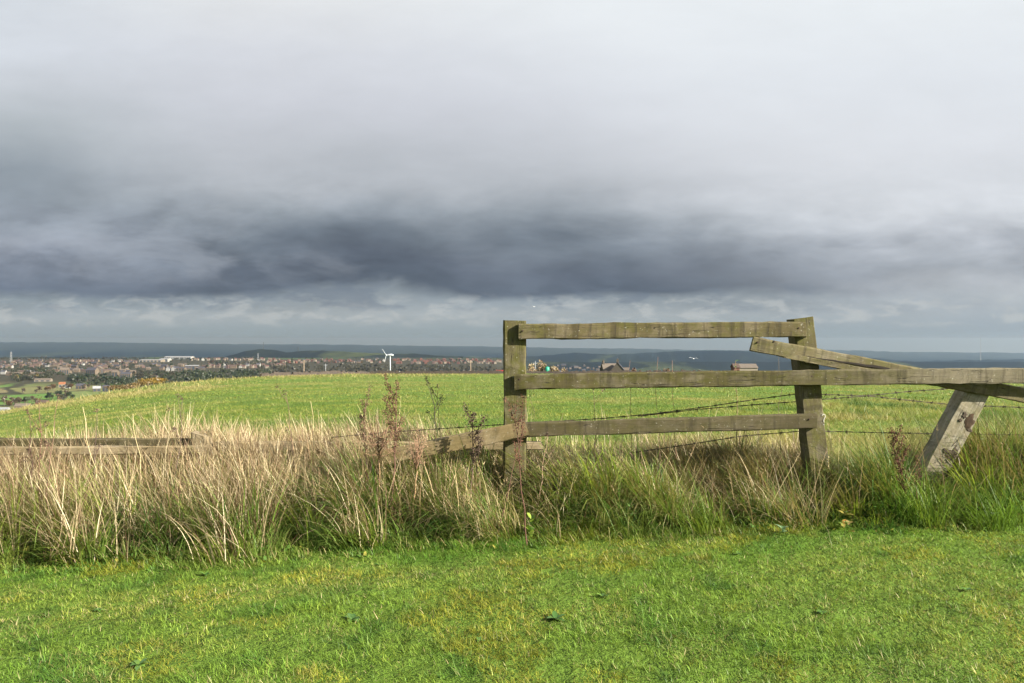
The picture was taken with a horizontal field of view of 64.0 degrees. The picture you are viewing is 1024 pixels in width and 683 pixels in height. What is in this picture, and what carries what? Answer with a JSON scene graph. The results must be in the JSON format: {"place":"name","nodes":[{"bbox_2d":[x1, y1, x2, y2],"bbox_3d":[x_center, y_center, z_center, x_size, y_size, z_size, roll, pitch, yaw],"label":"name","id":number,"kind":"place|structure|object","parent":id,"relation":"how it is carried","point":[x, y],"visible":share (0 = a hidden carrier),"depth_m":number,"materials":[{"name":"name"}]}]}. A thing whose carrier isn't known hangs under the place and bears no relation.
{"place":"outdoors","nodes":[
{"label":"outdoors","id":0,"kind":"place"},
{"bbox_2d":[0,374,1023,682],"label":"ground","id":1,"kind":"structure","parent":0,"point":[194,660],"depth_m":3.50,"materials":[{"name":"green plant"}]},
{"bbox_2d":[21,413,43,489],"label":"dead stalk","id":2,"kind":"object","parent":1,"relation":"on","point":[30,450],"visible":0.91,"depth_m":4.60,"materials":[{"name":"brown plant"}]},
{"bbox_2d":[23,395,49,511],"bbox_3d":[-2.640,0.716,4.553,0.131,0.839,0.038,0,0,-31],"label":"dead stalk","id":3,"kind":"object","parent":1,"relation":"on","point":[46,445],"visible":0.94,"depth_m":4.55,"materials":[{"name":"brown plant"}]},
{"bbox_2d":[33,394,61,503],"bbox_3d":[-2.555,0.714,4.498,0.154,0.854,0.058,0,0,-5],"label":"dead stalk","id":4,"kind":"object","parent":1,"relation":"on","point":[45,441],"visible":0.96,"depth_m":4.50,"materials":[{"name":"brown plant"}]},
{"bbox_2d":[83,409,99,503],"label":"dead stalk","id":5,"kind":"object","parent":1,"relation":"on","point":[89,451],"visible":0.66,"depth_m":4.65,"materials":[{"name":"beige plant"}]},
{"bbox_2d":[94,408,103,476],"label":"dead stalk","id":6,"kind":"object","parent":1,"relation":"on","point":[95,445],"visible":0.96,"depth_m":4.75,"materials":[{"name":"brown plant"}]},
{"bbox_2d":[104,384,128,390],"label":"bracken","id":7,"kind":"object","parent":1,"relation":"on","point":[111,387],"visible":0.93,"depth_m":71.69,"materials":[{"name":"orange plant"}]},
{"bbox_2d":[121,385,138,388],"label":"bracken","id":8,"kind":"object","parent":1,"relation":"on","point":[132,386],"visible":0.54,"depth_m":74.24,"materials":[{"name":"orange plant"}]},
{"bbox_2d":[130,658,147,670],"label":"broadleaf weed","id":9,"kind":"object","parent":1,"relation":"on","point":[139,662],"visible":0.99,"depth_m":2.88,"materials":[{"name":"green plant"}]},
{"bbox_2d":[133,424,144,492],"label":"dead stalk","id":10,"kind":"object","parent":1,"relation":"on","point":[139,453],"visible":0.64,"depth_m":4.70,"materials":[{"name":"beige plant"}]},
{"bbox_2d":[127,381,152,387],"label":"bracken","id":11,"kind":"object","parent":1,"relation":"on","point":[141,383],"visible":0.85,"depth_m":77.30,"materials":[{"name":"orange plant"}]},
{"bbox_2d":[136,378,157,385],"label":"bracken","id":12,"kind":"object","parent":1,"relation":"on","point":[148,379],"visible":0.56,"depth_m":80.75,"materials":[{"name":"orange plant"}]},
{"bbox_2d":[147,377,167,383],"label":"bracken","id":13,"kind":"object","parent":1,"relation":"on","point":[160,379],"visible":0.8,"depth_m":83.42,"materials":[{"name":"orange plant"}]},
{"bbox_2d":[164,405,176,479],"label":"dead stalk","id":14,"kind":"object","parent":1,"relation":"on","point":[168,438],"visible":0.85,"depth_m":4.80,"materials":[{"name":"brown plant"}]},
{"bbox_2d":[170,394,187,499],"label":"dead stalk","id":15,"kind":"object","parent":1,"relation":"on","point":[172,430],"visible":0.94,"depth_m":4.71,"materials":[{"name":"brown plant"}]},
{"bbox_2d":[0,430,543,470],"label":"collapsed fence","id":16,"kind":"object","parent":1,"relation":"on","point":[107,443],"visible":0.6,"depth_m":5.06,"materials":[{"name":"wood"}]},
{"bbox_2d":[275,383,295,483],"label":"dead stalk","id":17,"kind":"object","parent":1,"relation":"on","point":[289,422],"visible":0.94,"depth_m":4.80,"materials":[{"name":"brown plant"}]},
{"bbox_2d":[310,401,318,483],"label":"dead stalk","id":18,"kind":"object","parent":1,"relation":"on","point":[314,445],"visible":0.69,"depth_m":4.75,"materials":[{"name":"brown plant"}]},
{"bbox_2d":[345,613,359,622],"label":"broadleaf weed","id":19,"kind":"object","parent":1,"relation":"on","point":[353,616],"visible":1,"depth_m":3.31,"materials":[{"name":"green plant"}]},
{"bbox_2d":[357,383,372,490],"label":"dock plant","id":20,"kind":"object","parent":1,"relation":"on","point":[364,411],"visible":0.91,"depth_m":4.62,"materials":[{"name":"brown plant"}]},
{"bbox_2d":[354,410,405,503],"bbox_3d":[-0.737,0.719,4.572,0.296,0.671,0.236,0,0,0],"label":"dead flower stalk","id":21,"kind":"object","parent":1,"relation":"on","point":[381,445],"visible":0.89,"depth_m":4.56,"materials":[{"name":"brown plant"}]},
{"bbox_2d":[382,373,404,529],"bbox_3d":[-0.650,0.617,4.494,0.128,0.892,0.088,0,0,0],"label":"dock plant","id":22,"kind":"object","parent":1,"relation":"on","point":[389,398],"visible":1,"depth_m":4.49,"materials":[{"name":"brown plant"}]},
{"bbox_2d":[404,425,430,525],"bbox_3d":[-0.522,0.751,4.495,0.155,0.616,0.144,0,0,0],"label":"dead flower stalk","id":23,"kind":"object","parent":1,"relation":"on","point":[417,456],"visible":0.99,"depth_m":4.50,"materials":[{"name":"brown plant"}]},
{"bbox_2d":[426,380,441,436],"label":"dead stalk","id":24,"kind":"object","parent":1,"relation":"on","point":[433,393],"visible":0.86,"depth_m":5.20,"materials":[{"name":"brown plant"}]},
{"bbox_2d":[425,376,445,435],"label":"dead stalk","id":25,"kind":"object","parent":1,"relation":"on","point":[426,377],"visible":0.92,"depth_m":5.15,"materials":[{"name":"brown plant"}]},
{"bbox_2d":[462,402,487,497],"bbox_3d":[-0.214,0.684,4.585,0.138,0.695,0.123,0,0,-18],"label":"dock plant","id":26,"kind":"object","parent":1,"relation":"on","point":[477,450],"visible":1,"depth_m":4.59,"materials":[{"name":"brown plant"}]},
{"bbox_2d":[259,370,739,376],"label":"stone wall","id":27,"kind":"structure","parent":1,"relation":"on","point":[411,372],"depth_m":140.82,"materials":[{"name":"grey stone"}]},
{"bbox_2d":[0,484,1022,574],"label":"ground cover","id":28,"kind":"object","parent":1,"relation":"on","point":[181,553],"visible":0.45,"depth_m":4.29,"materials":[{"name":"green plant"}]},
{"bbox_2d":[497,414,525,531],"bbox_3d":[-0.004,0.725,4.420,0.165,0.666,0.052,0,0,0],"label":"dock plant","id":29,"kind":"object","parent":1,"relation":"on","point":[512,470],"visible":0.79,"depth_m":4.42,"materials":[{"name":"brown plant"}]},
{"bbox_2d":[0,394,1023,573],"bbox_3d":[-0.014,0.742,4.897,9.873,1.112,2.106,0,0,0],"label":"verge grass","id":30,"kind":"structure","parent":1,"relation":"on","point":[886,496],"depth_m":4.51,"materials":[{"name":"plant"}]},
{"bbox_2d":[0,399,1023,566],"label":"dry grass","id":31,"kind":"structure","parent":1,"relation":"on","point":[84,460],"depth_m":4.69,"materials":[{"name":"plant"}]},
{"bbox_2d":[0,372,1023,476],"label":"pasture grass","id":32,"kind":"structure","parent":1,"relation":"on","point":[863,409],"depth_m":14.71,"materials":[{"name":"green plant"}]},
{"bbox_2d":[502,396,526,545],"bbox_3d":[0.045,0.718,4.343,0.107,0.886,0.197,0,0,-44],"label":"dock plant","id":33,"kind":"object","parent":1,"relation":"on","point":[518,445],"visible":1,"depth_m":4.36,"materials":[{"name":"brown plant"}]},
{"bbox_2d":[522,513,534,536],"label":"broadleaf weed","id":34,"kind":"object","parent":1,"relation":"on","point":[531,529],"visible":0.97,"depth_m":4.35,"materials":[{"name":"green plant"}]},
{"bbox_2d":[527,363,536,370],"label":"shrub","id":35,"kind":"object","parent":1,"relation":"on","point":[530,367],"visible":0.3,"depth_m":288.23,"materials":[{"name":"beige plant"}]},
{"bbox_2d":[536,360,546,370],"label":"shrub","id":36,"kind":"object","parent":1,"relation":"on","point":[542,367],"visible":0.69,"depth_m":290.78,"materials":[{"name":"beige plant"}]},
{"bbox_2d":[535,433,554,517],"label":"dead stalk","id":37,"kind":"object","parent":1,"relation":"on","point":[546,434],"visible":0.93,"depth_m":4.62,"materials":[{"name":"brown plant"}]},
{"bbox_2d":[550,366,559,371],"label":"shrub","id":38,"kind":"object","parent":1,"relation":"on","point":[552,368],"visible":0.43,"depth_m":295.13,"materials":[{"name":"beige plant"}]},
{"bbox_2d":[547,611,565,620],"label":"broadleaf weed","id":39,"kind":"object","parent":1,"relation":"on","point":[554,615],"visible":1,"depth_m":3.29,"materials":[{"name":"green plant"}]},
{"bbox_2d":[590,389,604,462],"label":"dead stalk","id":40,"kind":"object","parent":1,"relation":"on","point":[594,419],"visible":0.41,"depth_m":5.30,"materials":[{"name":"brown plant"}]},
{"bbox_2d":[600,360,615,370],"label":"farmhouse","id":41,"kind":"object","parent":1,"relation":"on","point":[606,366],"visible":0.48,"depth_m":298.94,"materials":[{"name":"grey stone"}]},
{"bbox_2d":[611,358,623,370],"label":"farm building","id":42,"kind":"structure","parent":1,"relation":"on","point":[618,367],"depth_m":293.75,"materials":[{"name":"grey stone"}]},
{"bbox_2d":[629,365,631,457],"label":"dead stalk","id":43,"kind":"object","parent":1,"relation":"on","point":[631,418],"visible":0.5,"depth_m":5.15,"materials":[{"name":"brown plant"}]},
{"bbox_2d":[369,316,1023,507],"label":"wooden fence","id":44,"kind":"object","parent":1,"relation":"on","point":[806,380],"visible":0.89,"depth_m":4.76,"materials":[{"name":"brown wood"}]},
{"bbox_2d":[332,424,502,439],"bbox_3d":[-0.541,0.546,5.021,1.174,0.127,0.035,0,0,7],"label":"barbed wire","id":45,"kind":"object","parent":44,"relation":"attached to","point":[458,427],"visible":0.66,"depth_m":5.01,"materials":[{"name":"metal"}]},
{"bbox_2d":[529,393,1023,421],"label":"barbed wire","id":46,"kind":"object","parent":44,"relation":"attached to","point":[754,399],"visible":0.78,"depth_m":4.94,"materials":[{"name":"grey metal"}]},
{"bbox_2d":[631,429,1023,452],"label":"barbed wire","id":47,"kind":"object","parent":44,"relation":"attached to","point":[846,432],"visible":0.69,"depth_m":4.94,"materials":[{"name":"metal"}]},
{"bbox_2d":[637,384,1023,416],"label":"barbed wire","id":48,"kind":"object","parent":44,"relation":"attached to","point":[752,404],"visible":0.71,"depth_m":4.97,"materials":[{"name":"grey metal"}]},
{"bbox_2d":[749,337,1023,402],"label":"loose board","id":49,"kind":"object","parent":44,"relation":"attached to","point":[821,357],"visible":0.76,"depth_m":4.77,"materials":[{"name":"wood"}]},
{"bbox_2d":[730,363,739,370],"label":"farm building","id":50,"kind":"structure","parent":1,"relation":"on","point":[733,367],"depth_m":287.96,"materials":[{"name":"brick"}]},
{"bbox_2d":[732,360,741,467],"bbox_3d":[1.409,0.507,5.149,0.071,0.781,0.067,0,0,-36],"label":"leafy sprout","id":51,"kind":"object","parent":1,"relation":"on","point":[735,366],"visible":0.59,"depth_m":5.15,"materials":[{"name":"brown plant"}]},
{"bbox_2d":[739,364,757,370],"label":"farm building","id":52,"kind":"structure","parent":1,"relation":"on","point":[748,367],"depth_m":287.86,"materials":[{"name":"stone"}]},
{"bbox_2d":[778,357,781,468],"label":"dead stalk","id":53,"kind":"object","parent":1,"relation":"on","point":[778,412],"visible":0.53,"depth_m":5.15,"materials":[{"name":"brown plant"}]},
{"bbox_2d":[776,524,787,532],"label":"broadleaf weed","id":54,"kind":"object","parent":1,"relation":"on","point":[783,529],"visible":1,"depth_m":4.30,"materials":[{"name":"green plant"}]},
{"bbox_2d":[836,509,852,526],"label":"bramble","id":55,"kind":"object","parent":1,"relation":"on","point":[843,523],"visible":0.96,"depth_m":4.35,"materials":[{"name":"yellow plant"}]},
{"bbox_2d":[887,425,910,506],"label":"dock plant","id":56,"kind":"object","parent":1,"relation":"on","point":[896,462],"visible":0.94,"depth_m":4.54,"materials":[{"name":"plant"}]},
{"bbox_2d":[910,454,922,505],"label":"dock plant","id":57,"kind":"object","parent":1,"relation":"on","point":[916,470],"visible":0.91,"depth_m":4.50,"materials":[{"name":"brown plant"}]},
{"bbox_2d":[911,390,988,489],"bbox_3d":[2.595,0.571,4.876,0.469,0.701,0.134,0,0,0],"label":"leaning post","id":58,"kind":"object","parent":1,"relation":"on","point":[965,408],"visible":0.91,"depth_m":4.82,"materials":[{"name":"grey wood"}]},
{"bbox_2d":[945,453,959,475],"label":"dead stalk","id":59,"kind":"object","parent":1,"relation":"on","point":[958,459],"visible":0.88,"depth_m":4.80,"materials":[{"name":"beige plant"}]},
{"bbox_2d":[0,342,1023,371],"bbox_3d":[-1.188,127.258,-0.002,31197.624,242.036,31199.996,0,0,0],"label":"hills","id":60,"kind":"structure","parent":0,"point":[643,360],"depth_m":9614.50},
{"bbox_2d":[0,357,1023,408],"bbox_3d":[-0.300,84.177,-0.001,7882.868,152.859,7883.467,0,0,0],"label":"valley","id":61,"kind":"structure","parent":0,"point":[9,387],"depth_m":1965.39,"materials":[{"name":"green plant"}]},
{"bbox_2d":[0,396,7,405],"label":"tree","id":62,"kind":"object","parent":61,"relation":"on","point":[3,399],"visible":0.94,"depth_m":907.27,"materials":[{"name":"green plant"}]},
{"bbox_2d":[14,403,30,407],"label":"barn","id":63,"kind":"structure","parent":61,"relation":"on","point":[18,405],"depth_m":858.10,"materials":[{"name":"stone"}]},
{"bbox_2d":[10,366,54,381],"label":"woodland","id":64,"kind":"object","parent":61,"relation":"on","point":[40,375],"visible":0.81,"depth_m":1517.75,"materials":[{"name":"green plant"}]},
{"bbox_2d":[35,400,49,404],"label":"barn","id":65,"kind":"structure","parent":61,"relation":"on","point":[42,401],"depth_m":907.33,"materials":[{"name":"brick"}]},
{"bbox_2d":[34,378,52,381],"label":"farm shed","id":66,"kind":"structure","parent":61,"relation":"on","point":[43,379],"depth_m":1383.87,"materials":[{"name":"stone"}]},
{"bbox_2d":[59,367,69,374],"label":"stone mill","id":67,"kind":"object","parent":61,"relation":"on","point":[66,370],"visible":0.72,"depth_m":1610.72,"materials":[{"name":"stone"}]},
{"bbox_2d":[0,360,138,370],"bbox_3d":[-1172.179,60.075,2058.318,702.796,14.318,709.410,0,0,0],"label":"woodland","id":68,"kind":"object","parent":61,"relation":"on","point":[4,368],"visible":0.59,"depth_m":2073.47,"materials":[{"name":"green plant"}]},
{"bbox_2d":[76,383,86,388],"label":"farmhouse","id":69,"kind":"object","parent":61,"relation":"on","point":[78,386],"visible":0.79,"depth_m":1189.91,"materials":[{"name":"stone"}]},
{"bbox_2d":[86,367,98,375],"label":"stone mill","id":70,"kind":"object","parent":61,"relation":"on","point":[91,370],"visible":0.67,"depth_m":1553.77,"materials":[{"name":"stone"}]},
{"bbox_2d":[92,386,100,391],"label":"farm building","id":71,"kind":"structure","parent":61,"relation":"on","point":[96,388],"depth_m":1146.46,"materials":[{"name":"grey stone"}]},
{"bbox_2d":[67,372,137,385],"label":"woodland","id":72,"kind":"object","parent":61,"relation":"on","point":[127,380],"visible":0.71,"depth_m":1330.71,"materials":[{"name":"green plant"}]},
{"bbox_2d":[102,385,110,391],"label":"house","id":73,"kind":"structure","parent":61,"relation":"on","point":[104,389],"depth_m":1146.98,"materials":[{"name":"grey stone"}]},
{"bbox_2d":[112,370,118,377],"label":"stone mill","id":74,"kind":"object","parent":61,"relation":"on","point":[115,373],"visible":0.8,"depth_m":1479.70,"materials":[{"name":"stone"}]},
{"bbox_2d":[120,372,131,377],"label":"terrace","id":75,"kind":"structure","parent":61,"relation":"on","point":[127,374],"depth_m":1474.34,"materials":[{"name":"stone"}]},
{"bbox_2d":[1,356,264,359],"bbox_3d":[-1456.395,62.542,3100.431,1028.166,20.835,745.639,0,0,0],"label":"woodland","id":76,"kind":"object","parent":61,"relation":"on","point":[87,358],"visible":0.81,"depth_m":3056.91,"materials":[{"name":"green plant"}]},
{"bbox_2d":[139,359,164,361],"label":"industrial hall","id":77,"kind":"structure","parent":61,"relation":"on","point":[152,360],"depth_m":2400.26,"materials":[{"name":"white metal"}]},
{"bbox_2d":[132,369,178,377],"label":"woodland","id":78,"kind":"object","parent":61,"relation":"on","point":[138,374],"visible":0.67,"depth_m":1533.50,"materials":[{"name":"green plant"}]},
{"bbox_2d":[164,356,194,358],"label":"industrial hall","id":79,"kind":"structure","parent":61,"relation":"on","point":[183,357],"depth_m":3200.07,"materials":[{"name":"white metal"}]},
{"bbox_2d":[176,367,185,370],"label":"hall","id":80,"kind":"structure","parent":61,"relation":"on","point":[179,368],"depth_m":1861.43,"materials":[{"name":"stone"}]},
{"bbox_2d":[185,365,199,369],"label":"office block","id":81,"kind":"structure","parent":61,"relation":"on","point":[192,367],"depth_m":1919.88,"materials":[{"name":"grey stone"}]},
{"bbox_2d":[141,367,273,383],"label":"woodland","id":82,"kind":"object","parent":61,"relation":"on","point":[204,375],"visible":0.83,"depth_m":1523.18,"materials":[{"name":"green plant"}]},
{"bbox_2d":[208,360,491,371],"bbox_3d":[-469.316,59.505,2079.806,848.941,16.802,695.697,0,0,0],"label":"woodland","id":83,"kind":"object","parent":61,"relation":"on","point":[446,366],"visible":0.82,"depth_m":1978.87,"materials":[{"name":"green plant"}]},
{"bbox_2d":[247,367,502,372],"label":"woodland","id":84,"kind":"object","parent":61,"relation":"on","point":[349,369],"visible":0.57,"depth_m":1731.63,"materials":[{"name":"green plant"}]},
{"bbox_2d":[382,349,393,369],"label":"wind turbine","id":85,"kind":"object","parent":61,"relation":"on","point":[390,355],"visible":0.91,"depth_m":329.74,"materials":[{"name":"white paint"}]},
{"bbox_2d":[0,0,1023,352],"label":"sky","id":86,"kind":"structure","parent":0,"point":[330,172],"materials":[{"name":"grey"}]}
]}

